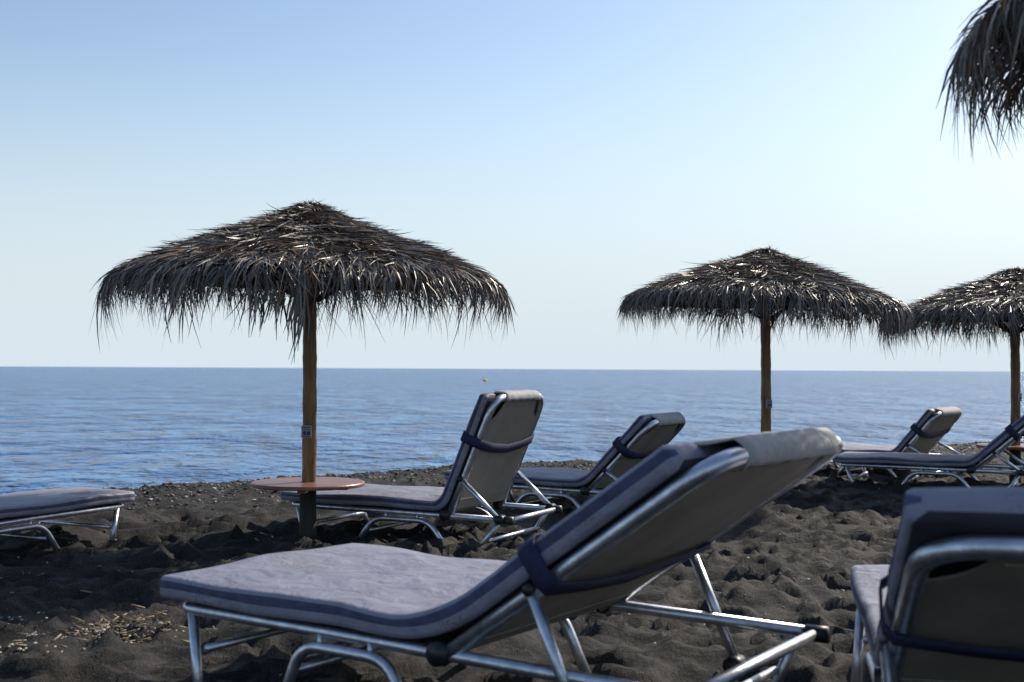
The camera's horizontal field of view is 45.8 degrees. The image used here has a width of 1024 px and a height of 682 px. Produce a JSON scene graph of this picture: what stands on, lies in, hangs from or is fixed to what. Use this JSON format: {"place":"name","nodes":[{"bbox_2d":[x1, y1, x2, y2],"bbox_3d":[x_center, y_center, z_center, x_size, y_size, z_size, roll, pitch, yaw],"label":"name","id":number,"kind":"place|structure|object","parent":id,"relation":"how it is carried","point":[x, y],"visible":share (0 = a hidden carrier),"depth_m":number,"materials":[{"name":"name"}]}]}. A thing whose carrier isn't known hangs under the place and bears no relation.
{"place":"outdoors","nodes":[
{"label":"outdoors","id":0,"kind":"place"},
{"bbox_2d":[0,442,1023,681],"bbox_3d":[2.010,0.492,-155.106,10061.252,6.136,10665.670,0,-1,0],"label":"sand ground","id":1,"kind":"structure","parent":0,"point":[683,651],"depth_m":6.25,"materials":[{"name":"black sand"}]},
{"bbox_2d":[0,487,134,549],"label":"sun lounger","id":2,"kind":"object","parent":1,"relation":"on","point":[43,506],"visible":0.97,"depth_m":7.37,"materials":[{"name":"fabric"}]},
{"bbox_2d":[89,197,515,536],"bbox_3d":[-1.281,0.372,7.647,2.648,2.593,2.680,0,-1,0],"label":"straw umbrella","id":3,"kind":"object","parent":1,"relation":"on","point":[304,254],"visible":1,"depth_m":6.98,"materials":[{"name":"brown wood"}]},
{"bbox_2d":[281,390,562,543],"bbox_3d":[-0.604,0.817,7.971,1.728,1.009,0.798,0,-1,27],"label":"sun lounger","id":4,"kind":"object","parent":1,"relation":"on","point":[497,436],"visible":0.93,"depth_m":7.65,"materials":[{"name":"fabric"}]},
{"bbox_2d":[0,502,884,663],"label":"straw debris","id":5,"kind":"object","parent":1,"relation":"on","point":[138,617],"visible":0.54,"depth_m":5.05,"materials":[{"name":"beige plant"}]},
{"bbox_2d":[160,427,842,681],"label":"sun lounger","id":6,"kind":"object","parent":1,"relation":"on","point":[658,513],"visible":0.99,"depth_m":3.49,"materials":[{"name":"fabric"}]},
{"bbox_2d":[0,441,1021,681],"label":"beach pebbles","id":7,"kind":"object","parent":1,"relation":"on","point":[246,488],"visible":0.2,"depth_m":10.89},
{"bbox_2d":[445,412,685,509],"bbox_3d":[0.425,0.953,9.483,1.803,0.818,0.798,0,-2,30],"label":"sun lounger","id":8,"kind":"object","parent":1,"relation":"on","point":[641,438],"visible":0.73,"depth_m":9.05,"materials":[{"name":"fabric"}]},
{"bbox_2d":[616,246,916,431],"bbox_3d":[2.228,0.447,10.730,2.629,2.621,2.647,0,-1,0],"label":"straw umbrella","id":9,"kind":"object","parent":1,"relation":"on","point":[765,286],"visible":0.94,"depth_m":10.12,"materials":[{"name":"brown wood"}]},
{"bbox_2d":[828,407,961,476],"bbox_3d":[3.950,1.081,13.105,1.699,0.763,1.018,-1,-2,36],"label":"sun lounger","id":10,"kind":"object","parent":1,"relation":"on","point":[929,430],"visible":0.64,"depth_m":12.64,"materials":[{"name":"fabric"}]},
{"bbox_2d":[832,415,1023,486],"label":"sun lounger","id":11,"kind":"object","parent":1,"relation":"on","point":[970,465],"visible":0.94,"depth_m":11.14,"materials":[{"name":"fabric"}]},
{"bbox_2d":[850,487,1023,681],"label":"sun lounger","id":12,"kind":"object","parent":1,"relation":"on","point":[940,598],"visible":1,"depth_m":2.55,"materials":[{"name":"fabric"}]},
{"bbox_2d":[875,265,1023,482],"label":"straw umbrella","id":13,"kind":"object","parent":1,"relation":"on","point":[996,298],"visible":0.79,"depth_m":11.39,"materials":[{"name":"grey wood"}]},
{"bbox_2d":[936,0,1023,173],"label":"straw umbrella","id":14,"kind":"object","parent":1,"relation":"on","point":[998,26],"visible":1,"depth_m":3.82,"materials":[{"name":"brown plant"}]},
{"bbox_2d":[0,366,1023,493],"bbox_3d":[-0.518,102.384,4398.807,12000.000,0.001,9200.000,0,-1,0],"label":"sea water","id":15,"kind":"structure","parent":0,"point":[102,427],"depth_m":42.69,"materials":[{"name":"blue liquid"}]},
{"bbox_2d":[0,0,1023,371],"label":"sky","id":16,"kind":"structure","parent":0,"point":[576,153],"materials":[{"name":"blue"}]}
]}

